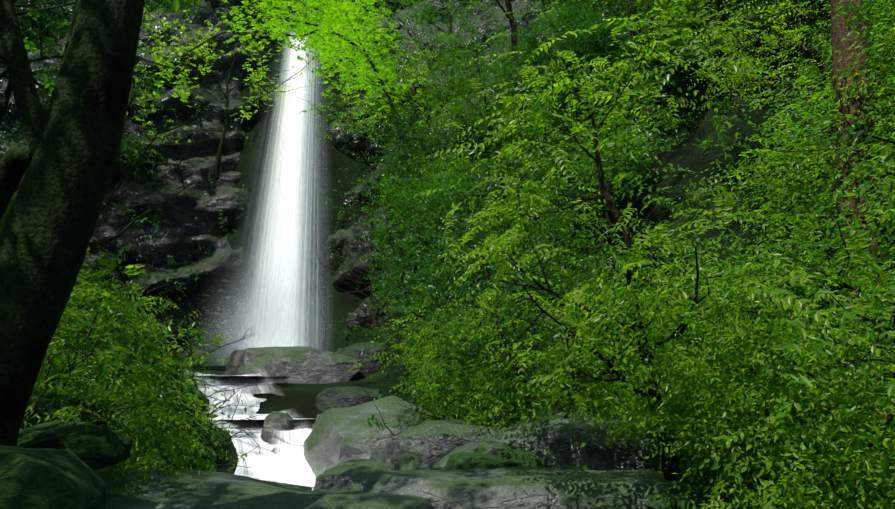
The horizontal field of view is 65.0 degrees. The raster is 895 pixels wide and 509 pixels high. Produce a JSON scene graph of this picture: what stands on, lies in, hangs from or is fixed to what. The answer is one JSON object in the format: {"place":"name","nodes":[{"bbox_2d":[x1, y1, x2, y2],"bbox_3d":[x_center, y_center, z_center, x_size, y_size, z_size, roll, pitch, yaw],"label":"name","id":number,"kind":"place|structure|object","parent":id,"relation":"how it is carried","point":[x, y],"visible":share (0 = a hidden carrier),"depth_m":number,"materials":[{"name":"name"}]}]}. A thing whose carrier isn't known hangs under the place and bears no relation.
{"place":"outdoors","nodes":[
{"label":"outdoors","id":0,"kind":"place"},
{"bbox_2d":[185,365,224,371],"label":"stream plunge pool","id":1,"kind":"structure","parent":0,"point":[217,368],"depth_m":21.84,"materials":[{"name":"black"}]},
{"bbox_2d":[191,229,329,374],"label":"waterfall mist","id":2,"kind":"structure","parent":0,"point":[258,317],"depth_m":24.81,"materials":[{"name":"white liquid"}]},
{"bbox_2d":[0,0,894,491],"bbox_3d":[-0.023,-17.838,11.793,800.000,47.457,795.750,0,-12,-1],"label":"terrain ground","id":3,"kind":"structure","parent":0,"point":[298,398],"depth_m":16.51,"materials":[{"name":"soil"}]},
{"bbox_2d":[0,0,64,113],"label":"tree","id":4,"kind":"object","parent":3,"relation":"on","point":[45,23],"visible":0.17,"depth_m":20.66,"materials":[{"name":"green plant"}]},
{"bbox_2d":[0,0,74,112],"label":"tree","id":5,"kind":"object","parent":3,"relation":"on","point":[35,73],"visible":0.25,"depth_m":19.62,"materials":[{"name":"green plant"}]},
{"bbox_2d":[0,445,106,508],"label":"mossy rock","id":6,"kind":"object","parent":3,"relation":"on","point":[38,478],"visible":1,"depth_m":3.37,"materials":[{"name":"green stone"}]},
{"bbox_2d":[0,0,127,119],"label":"tree","id":7,"kind":"object","parent":3,"relation":"on","point":[52,29],"visible":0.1,"depth_m":26.83,"materials":[{"name":"green plant"}]},
{"bbox_2d":[20,394,108,428],"bbox_3d":[-3.309,1.340,5.746,0.955,0.386,0.656,0,-12,-1],"label":"step rock","id":8,"kind":"object","parent":3,"relation":"on","point":[44,401],"visible":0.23,"depth_m":5.58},
{"bbox_2d":[17,420,132,469],"bbox_3d":[-2.775,1.394,5.111,0.919,0.371,0.703,0,-12,-1],"label":"step rock","id":9,"kind":"object","parent":3,"relation":"on","point":[84,445],"visible":0.69,"depth_m":4.89,"materials":[{"name":"green stone"}]},
{"bbox_2d":[0,19,170,186],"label":"tree","id":10,"kind":"object","parent":3,"relation":"on","point":[48,48],"visible":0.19,"depth_m":27.73,"materials":[{"name":"green plant"}]},
{"bbox_2d":[0,0,199,446],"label":"tree","id":11,"kind":"object","parent":3,"relation":"on","point":[64,160],"visible":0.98,"depth_m":4.27,"materials":[{"name":"brown plant"}]},
{"bbox_2d":[0,0,220,102],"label":"tree","id":12,"kind":"object","parent":3,"relation":"on","point":[32,44],"visible":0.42,"depth_m":11.68,"materials":[{"name":"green plant"}]},
{"bbox_2d":[41,246,183,468],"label":"shrub","id":13,"kind":"object","parent":3,"relation":"on","point":[82,293],"visible":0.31,"depth_m":8.04,"materials":[{"name":"green plant"}]},
{"bbox_2d":[0,0,224,167],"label":"tree","id":14,"kind":"object","parent":3,"relation":"on","point":[146,20],"visible":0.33,"depth_m":20.23,"materials":[{"name":"green plant"}]},
{"bbox_2d":[0,11,226,367],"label":"tree","id":15,"kind":"object","parent":3,"relation":"on","point":[129,225],"visible":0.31,"depth_m":14.76,"materials":[{"name":"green plant"}]},
{"bbox_2d":[0,190,227,390],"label":"undergrowth","id":16,"kind":"object","parent":3,"relation":"on","point":[88,267],"visible":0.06,"depth_m":22.48,"materials":[{"name":"green plant"}]},
{"bbox_2d":[31,329,201,508],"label":"fern","id":17,"kind":"object","parent":3,"relation":"on","point":[127,424],"visible":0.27,"depth_m":5.90,"materials":[{"name":"green plant"}]},
{"bbox_2d":[36,252,210,469],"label":"shrub","id":18,"kind":"object","parent":3,"relation":"on","point":[113,286],"visible":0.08,"depth_m":8.76,"materials":[{"name":"green plant"}]},
{"bbox_2d":[20,296,228,490],"bbox_3d":[-3.164,1.623,5.229,2.797,2.750,2.871,5,-13,-21],"label":"fern","id":19,"kind":"object","parent":3,"relation":"on","point":[43,385],"visible":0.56,"depth_m":5.43,"materials":[{"name":"green plant"}]},
{"bbox_2d":[32,273,224,474],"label":"shrub","id":20,"kind":"object","parent":3,"relation":"on","point":[126,333],"visible":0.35,"depth_m":7.36,"materials":[{"name":"green plant"}]},
{"bbox_2d":[37,269,230,475],"bbox_3d":[-3.780,1.548,6.703,3.409,2.817,2.415,6,-13,-26],"label":"fern","id":21,"kind":"object","parent":3,"relation":"on","point":[90,327],"visible":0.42,"depth_m":6.74,"materials":[{"name":"green plant"}]},
{"bbox_2d":[33,347,255,500],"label":"fern","id":22,"kind":"object","parent":3,"relation":"on","point":[137,444],"visible":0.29,"depth_m":6.53,"materials":[{"name":"green plant"}]},
{"bbox_2d":[97,367,209,465],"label":"shrub","id":23,"kind":"object","parent":3,"relation":"on","point":[202,407],"visible":0.04,"depth_m":11.26,"materials":[{"name":"green plant"}]},
{"bbox_2d":[52,268,268,433],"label":"shrub","id":24,"kind":"object","parent":3,"relation":"on","point":[195,334],"visible":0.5,"depth_m":10.46,"materials":[{"name":"green plant"}]},
{"bbox_2d":[40,287,285,468],"bbox_3d":[-3.626,1.930,8.060,3.189,3.294,2.246,0,-12,-1],"label":"shrub","id":25,"kind":"object","parent":3,"relation":"on","point":[107,294],"visible":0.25,"depth_m":8.05,"materials":[{"name":"green plant"}]},
{"bbox_2d":[87,296,260,451],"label":"shrub","id":26,"kind":"object","parent":3,"relation":"on","point":[195,384],"visible":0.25,"depth_m":9.42,"materials":[{"name":"green plant"}]},
{"bbox_2d":[92,332,260,478],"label":"shrub","id":27,"kind":"object","parent":3,"relation":"on","point":[210,462],"visible":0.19,"depth_m":8.32,"materials":[{"name":"green plant"}]},
{"bbox_2d":[102,374,259,471],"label":"bush","id":28,"kind":"object","parent":3,"relation":"on","point":[181,452],"visible":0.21,"depth_m":7.45,"materials":[{"name":"green plant"}]},
{"bbox_2d":[137,412,237,473],"bbox_3d":[-3.726,2.983,9.995,1.380,1.481,1.964,3,-12,-12],"label":"bank rock","id":29,"kind":"object","parent":3,"relation":"on","point":[230,448],"visible":0.25,"depth_m":9.39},
{"bbox_2d":[93,468,312,508],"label":"rock","id":30,"kind":"object","parent":3,"relation":"on","point":[220,490],"visible":0.52,"depth_m":5.81,"materials":[{"name":"stone"}]},
{"bbox_2d":[149,365,271,469],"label":"shrub","id":31,"kind":"object","parent":3,"relation":"on","point":[207,437],"visible":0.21,"depth_m":9.15,"materials":[{"name":"green plant"}]},
{"bbox_2d":[121,0,343,180],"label":"maple tree","id":32,"kind":"object","parent":3,"relation":"on","point":[226,123],"visible":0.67,"depth_m":28.47,"materials":[{"name":"green plant"}]},
{"bbox_2d":[183,370,281,415],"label":"cascade","id":33,"kind":"object","parent":3,"relation":"on","point":[249,399],"visible":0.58,"depth_m":16.09,"materials":[{"name":"white liquid"}]},
{"bbox_2d":[191,0,302,45],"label":"tree","id":34,"kind":"object","parent":3,"relation":"on","point":[214,5],"visible":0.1,"depth_m":31.95,"materials":[{"name":"green plant"}]},
{"bbox_2d":[209,410,313,480],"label":"cascade","id":35,"kind":"object","parent":3,"relation":"on","point":[242,446],"visible":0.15,"depth_m":13.62,"materials":[{"name":"white liquid"}]},
{"bbox_2d":[207,31,336,365],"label":"waterfall","id":36,"kind":"structure","parent":3,"relation":"on","point":[244,285],"depth_m":27.23,"materials":[{"name":"white liquid"}]},
{"bbox_2d":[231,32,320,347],"bbox_3d":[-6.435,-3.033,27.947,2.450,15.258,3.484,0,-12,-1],"label":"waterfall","id":37,"kind":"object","parent":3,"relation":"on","point":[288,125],"visible":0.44,"depth_m":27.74,"materials":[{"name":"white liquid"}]},
{"bbox_2d":[260,411,293,441],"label":"cascade rock","id":38,"kind":"object","parent":3,"relation":"on","point":[279,421],"visible":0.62,"depth_m":13.85,"materials":[{"name":"grey stone"}]},
{"bbox_2d":[126,0,445,269],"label":"overhanging maple tree","id":39,"kind":"object","parent":3,"relation":"on","point":[338,26],"visible":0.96,"depth_m":24.68,"materials":[{"name":"green plant"}]},
{"bbox_2d":[0,0,578,357],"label":"foliage","id":40,"kind":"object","parent":3,"relation":"on","point":[128,199],"depth_m":28.61,"materials":[{"name":"green plant"}]},
{"bbox_2d":[265,480,314,489],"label":"stream pool","id":41,"kind":"structure","parent":3,"relation":"on","point":[310,484],"depth_m":11.71,"materials":[{"name":"white liquid"}]},
{"bbox_2d":[266,428,315,482],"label":"cascade","id":42,"kind":"object","parent":41,"relation":"on","point":[290,450],"visible":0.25,"depth_m":12.72,"materials":[{"name":"white liquid"}]},
{"bbox_2d":[0,0,582,375],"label":"rock cliff","id":43,"kind":"structure","parent":3,"relation":"on","point":[200,225],"depth_m":28.91,"materials":[{"name":"grey stone"}]},
{"bbox_2d":[224,346,361,383],"bbox_3d":[-4.405,3.541,20.247,4.067,1.764,2.381,3,-12,-13],"label":"ledge rock","id":44,"kind":"object","parent":3,"relation":"on","point":[305,364],"visible":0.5,"depth_m":19.41,"materials":[{"name":"grey stone"}]},
{"bbox_2d":[313,459,387,490],"bbox_3d":[-1.184,3.378,9.964,1.580,0.884,1.531,0,-12,-1],"label":"rock slab","id":45,"kind":"object","parent":3,"relation":"on","point":[353,474],"visible":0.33,"depth_m":9.69,"materials":[{"name":"grey stone"}]},
{"bbox_2d":[315,386,385,411],"bbox_3d":[-2.118,3.763,16.515,2.119,1.303,1.860,0,-12,-1],"label":"rock ledge","id":46,"kind":"object","parent":3,"relation":"on","point":[326,399],"visible":0.29,"depth_m":15.85,"materials":[{"name":"grey stone"}]},
{"bbox_2d":[335,341,389,380],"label":"ledge rock","id":47,"kind":"object","parent":3,"relation":"on","point":[355,352],"visible":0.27,"depth_m":20.43,"materials":[{"name":"grey stone"}]},
{"bbox_2d":[299,490,433,508],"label":"rock","id":48,"kind":"object","parent":3,"relation":"on","point":[342,499],"visible":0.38,"depth_m":5.72,"materials":[{"name":"stone"}]},
{"bbox_2d":[304,395,432,476],"bbox_3d":[-1.444,3.443,12.641,2.476,1.791,2.852,0,-12,-1],"label":"rock slab","id":49,"kind":"object","parent":3,"relation":"on","point":[336,436],"visible":0.4,"depth_m":12.10,"materials":[{"name":"grey stone"}]},
{"bbox_2d":[297,177,463,364],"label":"tree","id":50,"kind":"object","parent":3,"relation":"on","point":[386,237],"visible":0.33,"depth_m":18.44,"materials":[{"name":"green plant"}]},
{"bbox_2d":[369,438,392,470],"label":"outcrop rock","id":51,"kind":"object","parent":3,"relation":"on","point":[382,452],"visible":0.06,"depth_m":10.28,"materials":[{"name":"grey stone"}]},
{"bbox_2d":[323,119,440,329],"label":"tree","id":52,"kind":"object","parent":3,"relation":"on","point":[374,320],"visible":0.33,"depth_m":26.88,"materials":[{"name":"green plant"}]},
{"bbox_2d":[304,132,463,336],"bbox_3d":[-1.544,-0.290,22.560,4.745,6.656,4.420,-9,-15,35],"label":"tree","id":53,"kind":"object","parent":3,"relation":"on","point":[369,206],"visible":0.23,"depth_m":22.43,"materials":[{"name":"green plant"}]},
{"bbox_2d":[295,19,480,316],"bbox_3d":[-2.079,-2.944,26.168,6.547,11.417,9.159,0,-12,-1],"label":"tree","id":54,"kind":"object","parent":3,"relation":"on","point":[356,124],"visible":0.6,"depth_m":24.99,"materials":[{"name":"green plant"}]},
{"bbox_2d":[324,102,471,330],"bbox_3d":[-0.907,-0.605,20.582,4.453,7.167,4.874,-1,-12,6],"label":"tree","id":55,"kind":"object","parent":3,"relation":"on","point":[402,155],"visible":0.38,"depth_m":20.13,"materials":[{"name":"green plant"}]},
{"bbox_2d":[300,156,511,372],"bbox_3d":[-0.738,0.404,17.106,4.630,6.177,4.066,-6,-13,24],"label":"tree","id":56,"kind":"object","parent":3,"relation":"on","point":[392,211],"visible":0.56,"depth_m":17.21,"materials":[{"name":"green plant"}]},
{"bbox_2d":[349,89,481,282],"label":"tree","id":57,"kind":"object","parent":3,"relation":"on","point":[377,107],"visible":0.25,"depth_m":26.79,"materials":[{"name":"green plant"}]},
{"bbox_2d":[365,126,478,233],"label":"tree","id":58,"kind":"object","parent":3,"relation":"on","point":[428,160],"visible":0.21,"depth_m":25.79,"materials":[{"name":"green plant"}]},
{"bbox_2d":[352,152,500,299],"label":"tree","id":59,"kind":"object","parent":3,"relation":"on","point":[426,171],"visible":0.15,"depth_m":20.68,"materials":[{"name":"green plant"}]},
{"bbox_2d":[315,191,549,422],"bbox_3d":[-0.161,1.701,14.226,4.534,5.574,5.676,0,-12,-1],"label":"tree","id":60,"kind":"object","parent":3,"relation":"on","point":[441,275],"visible":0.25,"depth_m":13.96,"materials":[{"name":"green plant"}]},
{"bbox_2d":[321,0,549,231],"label":"tree","id":61,"kind":"object","parent":3,"relation":"on","point":[426,15],"visible":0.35,"depth_m":28.00,"materials":[{"name":"green plant"}]},
{"bbox_2d":[349,291,536,426],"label":"shrub","id":62,"kind":"object","parent":3,"relation":"on","point":[422,380],"visible":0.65,"depth_m":11.04,"materials":[{"name":"green plant"}]},
{"bbox_2d":[391,419,501,470],"bbox_3d":[0.226,2.801,9.512,2.000,1.096,1.945,0,-12,-1],"label":"outcrop rock","id":63,"kind":"object","parent":3,"relation":"on","point":[428,445],"visible":0.35,"depth_m":8.83,"materials":[{"name":"grey stone"}]},
{"bbox_2d":[417,93,505,190],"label":"tree","id":64,"kind":"object","parent":3,"relation":"on","point":[446,137],"visible":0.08,"depth_m":27.78,"materials":[{"name":"green plant"}]},
{"bbox_2d":[358,466,567,508],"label":"rock","id":65,"kind":"object","parent":3,"relation":"on","point":[518,487],"visible":0.79,"depth_m":6.20,"materials":[{"name":"grey stone"}]},
{"bbox_2d":[445,452,522,469],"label":"rock","id":66,"kind":"object","parent":65,"relation":"on","point":[467,460],"visible":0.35,"depth_m":7.31,"materials":[{"name":"green stone"}]},
{"bbox_2d":[370,270,563,419],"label":"shrub","id":67,"kind":"object","parent":3,"relation":"on","point":[404,332],"visible":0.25,"depth_m":13.39,"materials":[{"name":"green plant"}]},
{"bbox_2d":[430,440,505,469],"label":"rock","id":68,"kind":"object","parent":3,"relation":"on","point":[493,449],"visible":0.08,"depth_m":8.46,"materials":[{"name":"grey stone"}]},
{"bbox_2d":[419,78,520,224],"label":"tree","id":69,"kind":"object","parent":3,"relation":"on","point":[462,113],"visible":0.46,"depth_m":23.44,"materials":[{"name":"green plant"}]},
{"bbox_2d":[384,151,565,360],"bbox_3d":[0.040,0.157,16.406,3.954,5.636,5.385,9,-15,-35],"label":"tree","id":70,"kind":"object","parent":3,"relation":"on","point":[435,197],"visible":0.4,"depth_m":16.39,"materials":[{"name":"green plant"}]},
{"bbox_2d":[356,221,598,453],"bbox_3d":[0.652,1.942,12.491,4.188,5.901,7.012,0,-12,-1],"label":"shrub","id":71,"kind":"object","parent":3,"relation":"on","point":[505,285],"visible":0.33,"depth_m":11.51,"materials":[{"name":"green plant"}]},
{"bbox_2d":[380,10,582,247],"bbox_3d":[0.770,-3.178,19.232,5.823,6.668,4.667,0,-12,-1],"label":"tree","id":72,"kind":"object","parent":3,"relation":"on","point":[481,79],"visible":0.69,"depth_m":19.36,"materials":[{"name":"green plant"}]},
{"bbox_2d":[438,15,569,180],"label":"tree","id":73,"kind":"object","parent":3,"relation":"on","point":[503,36],"visible":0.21,"depth_m":25.81,"materials":[{"name":"green plant"}]},
{"bbox_2d":[433,287,616,434],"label":"shrub","id":74,"kind":"object","parent":3,"relation":"on","point":[482,417],"visible":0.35,"depth_m":9.90,"materials":[{"name":"green plant"}]},
{"bbox_2d":[339,173,727,461],"bbox_3d":[1.036,1.550,9.213,4.119,5.327,5.360,11,-16,-42],"label":"shrub","id":75,"kind":"object","parent":3,"relation":"on","point":[515,367],"visible":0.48,"depth_m":9.30,"materials":[{"name":"green plant"}]},
{"bbox_2d":[496,26,580,141],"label":"tree","id":76,"kind":"object","parent":3,"relation":"on","point":[514,93],"visible":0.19,"depth_m":24.25,"materials":[{"name":"green plant"}]},
{"bbox_2d":[451,0,649,192],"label":"tree","id":77,"kind":"object","parent":3,"relation":"on","point":[511,19],"visible":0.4,"depth_m":23.20,"materials":[{"name":"green plant"}]},
{"bbox_2d":[476,1,627,191],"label":"tree","id":78,"kind":"object","parent":3,"relation":"on","point":[534,47],"visible":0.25,"depth_m":18.56,"materials":[{"name":"green plant"}]},
{"bbox_2d":[487,411,622,469],"bbox_3d":[1.377,2.641,9.131,2.001,1.179,1.968,-3,-12,12],"label":"outcrop rock","id":79,"kind":"object","parent":3,"relation":"on","point":[558,438],"visible":0.31,"depth_m":8.37,"materials":[{"name":"grey stone"}]},
{"bbox_2d":[473,440,546,466],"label":"rock","id":80,"kind":"object","parent":79,"relation":"on","point":[526,458],"visible":0.08,"depth_m":8.30,"materials":[{"name":"green stone"}]},
{"bbox_2d":[446,0,686,281],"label":"tree","id":81,"kind":"object","parent":3,"relation":"on","point":[596,51],"visible":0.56,"depth_m":14.64,"materials":[{"name":"green plant"}]},
{"bbox_2d":[498,0,645,106],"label":"tree","id":82,"kind":"object","parent":3,"relation":"on","point":[550,28],"visible":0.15,"depth_m":25.95,"materials":[{"name":"green plant"}]},
{"bbox_2d":[515,0,658,81],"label":"tree","id":83,"kind":"object","parent":3,"relation":"on","point":[593,21],"visible":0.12,"depth_m":21.80,"materials":[{"name":"green plant"}]},
{"bbox_2d":[477,240,727,467],"bbox_3d":[2.212,1.747,9.717,3.317,3.487,3.934,-5,-13,22],"label":"shrub","id":84,"kind":"object","parent":3,"relation":"on","point":[603,334],"visible":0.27,"depth_m":9.14,"materials":[{"name":"green plant"}]},
{"bbox_2d":[545,469,678,508],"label":"rock","id":85,"kind":"object","parent":3,"relation":"on","point":[600,489],"visible":0.42,"depth_m":6.19,"materials":[{"name":"stone"}]},
{"bbox_2d":[393,0,853,480],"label":"tree","id":86,"kind":"object","parent":3,"relation":"on","point":[630,266],"visible":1,"depth_m":6.22,"materials":[{"name":"green plant"}]},
{"bbox_2d":[475,94,790,366],"bbox_3d":[2.973,-0.067,12.040,5.255,5.304,5.495,0,-12,-1],"label":"tree","id":87,"kind":"object","parent":3,"relation":"on","point":[627,153],"visible":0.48,"depth_m":11.77,"materials":[{"name":"green plant"}]},
{"bbox_2d":[585,421,685,469],"bbox_3d":[2.387,2.572,8.630,1.859,1.120,1.789,7,-14,-30],"label":"outcrop rock","id":88,"kind":"object","parent":3,"relation":"on","point":[629,456],"visible":0.15,"depth_m":7.97,"materials":[{"name":"grey stone"}]},
{"bbox_2d":[547,0,726,70],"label":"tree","id":89,"kind":"object","parent":3,"relation":"on","point":[656,62],"visible":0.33,"depth_m":18.20,"materials":[{"name":"green plant"}]},
{"bbox_2d":[626,0,652,129],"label":"tree","id":90,"kind":"object","parent":3,"relation":"on","point":[634,32],"visible":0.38,"depth_m":17.16,"materials":[{"name":"brown plant"}]},
{"bbox_2d":[423,0,894,508],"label":"tree","id":91,"kind":"object","parent":3,"relation":"on","point":[723,463],"visible":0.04,"depth_m":12.21,"materials":[{"name":"green plant"}]},
{"bbox_2d":[433,0,894,508],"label":"tree","id":92,"kind":"object","parent":3,"relation":"on","point":[877,390],"visible":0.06,"depth_m":11.22,"materials":[{"name":"green plant"}]},
{"bbox_2d":[522,210,863,449],"bbox_3d":[2.970,1.966,8.560,3.558,4.414,4.138,-4,-13,16],"label":"shrub","id":93,"kind":"object","parent":3,"relation":"on","point":[612,387],"visible":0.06,"depth_m":7.88,"materials":[{"name":"green plant"}]},
{"bbox_2d":[567,238,828,458],"bbox_3d":[2.669,1.519,8.036,2.563,3.441,2.885,0,-12,-1],"label":"shrub","id":94,"kind":"object","parent":3,"relation":"on","point":[642,400],"visible":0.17,"depth_m":7.99,"materials":[{"name":"green plant"}]},
{"bbox_2d":[644,427,766,474],"bbox_3d":[3.051,2.438,7.648,1.600,1.150,1.618,3,-12,-15],"label":"outcrop rock","id":95,"kind":"object","parent":3,"relation":"on","point":[654,464],"visible":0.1,"depth_m":7.62,"materials":[{"name":"grey stone"}]},
{"bbox_2d":[633,0,814,108],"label":"tree","id":96,"kind":"object","parent":3,"relation":"on","point":[664,13],"visible":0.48,"depth_m":15.14,"materials":[{"name":"green plant"}]},
{"bbox_2d":[580,65,894,501],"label":"shrub","id":97,"kind":"object","parent":3,"relation":"on","point":[817,345],"visible":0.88,"depth_m":4.84,"materials":[{"name":"green plant"}]},
{"bbox_2d":[590,213,886,508],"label":"shrub","id":98,"kind":"object","parent":3,"relation":"on","point":[652,414],"visible":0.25,"depth_m":5.93,"materials":[{"name":"green plant"}]},
{"bbox_2d":[620,272,894,508],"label":"shrub","id":99,"kind":"object","parent":3,"relation":"on","point":[878,452],"visible":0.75,"depth_m":4.75,"materials":[{"name":"green plant"}]},
{"bbox_2d":[647,473,883,508],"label":"rock","id":100,"kind":"object","parent":3,"relation":"on","point":[663,499],"visible":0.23,"depth_m":5.73,"materials":[{"name":"stone"}]},
{"bbox_2d":[637,237,894,508],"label":"shrub","id":101,"kind":"object","parent":3,"relation":"on","point":[712,400],"visible":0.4,"depth_m":5.25,"materials":[{"name":"green plant"}]},
{"bbox_2d":[663,187,894,505],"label":"shrub","id":102,"kind":"object","parent":3,"relation":"on","point":[867,294],"visible":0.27,"depth_m":5.49,"materials":[{"name":"green plant"}]},
{"bbox_2d":[679,23,894,274],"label":"tree","id":103,"kind":"object","parent":3,"relation":"on","point":[816,96],"visible":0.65,"depth_m":9.37,"materials":[{"name":"green plant"}]},
{"bbox_2d":[679,0,894,189],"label":"tree","id":104,"kind":"object","parent":3,"relation":"on","point":[797,35],"visible":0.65,"depth_m":11.51,"materials":[{"name":"green plant"}]},
{"bbox_2d":[699,141,894,423],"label":"shrub","id":105,"kind":"object","parent":3,"relation":"on","point":[886,224],"visible":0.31,"depth_m":6.31,"materials":[{"name":"green plant"}]},
{"bbox_2d":[733,0,894,288],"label":"tree","id":106,"kind":"object","parent":3,"relation":"on","point":[868,7],"visible":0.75,"depth_m":7.50,"materials":[{"name":"green plant"}]},
{"bbox_2d":[785,0,894,92],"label":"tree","id":107,"kind":"object","parent":3,"relation":"on","point":[879,40],"visible":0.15,"depth_m":10.73,"materials":[{"name":"green plant"}]},
{"bbox_2d":[830,0,894,471],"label":"cedar tree","id":108,"kind":"object","parent":3,"relation":"on","point":[839,30],"visible":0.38,"depth_m":8.74,"materials":[{"name":"brown plant"}]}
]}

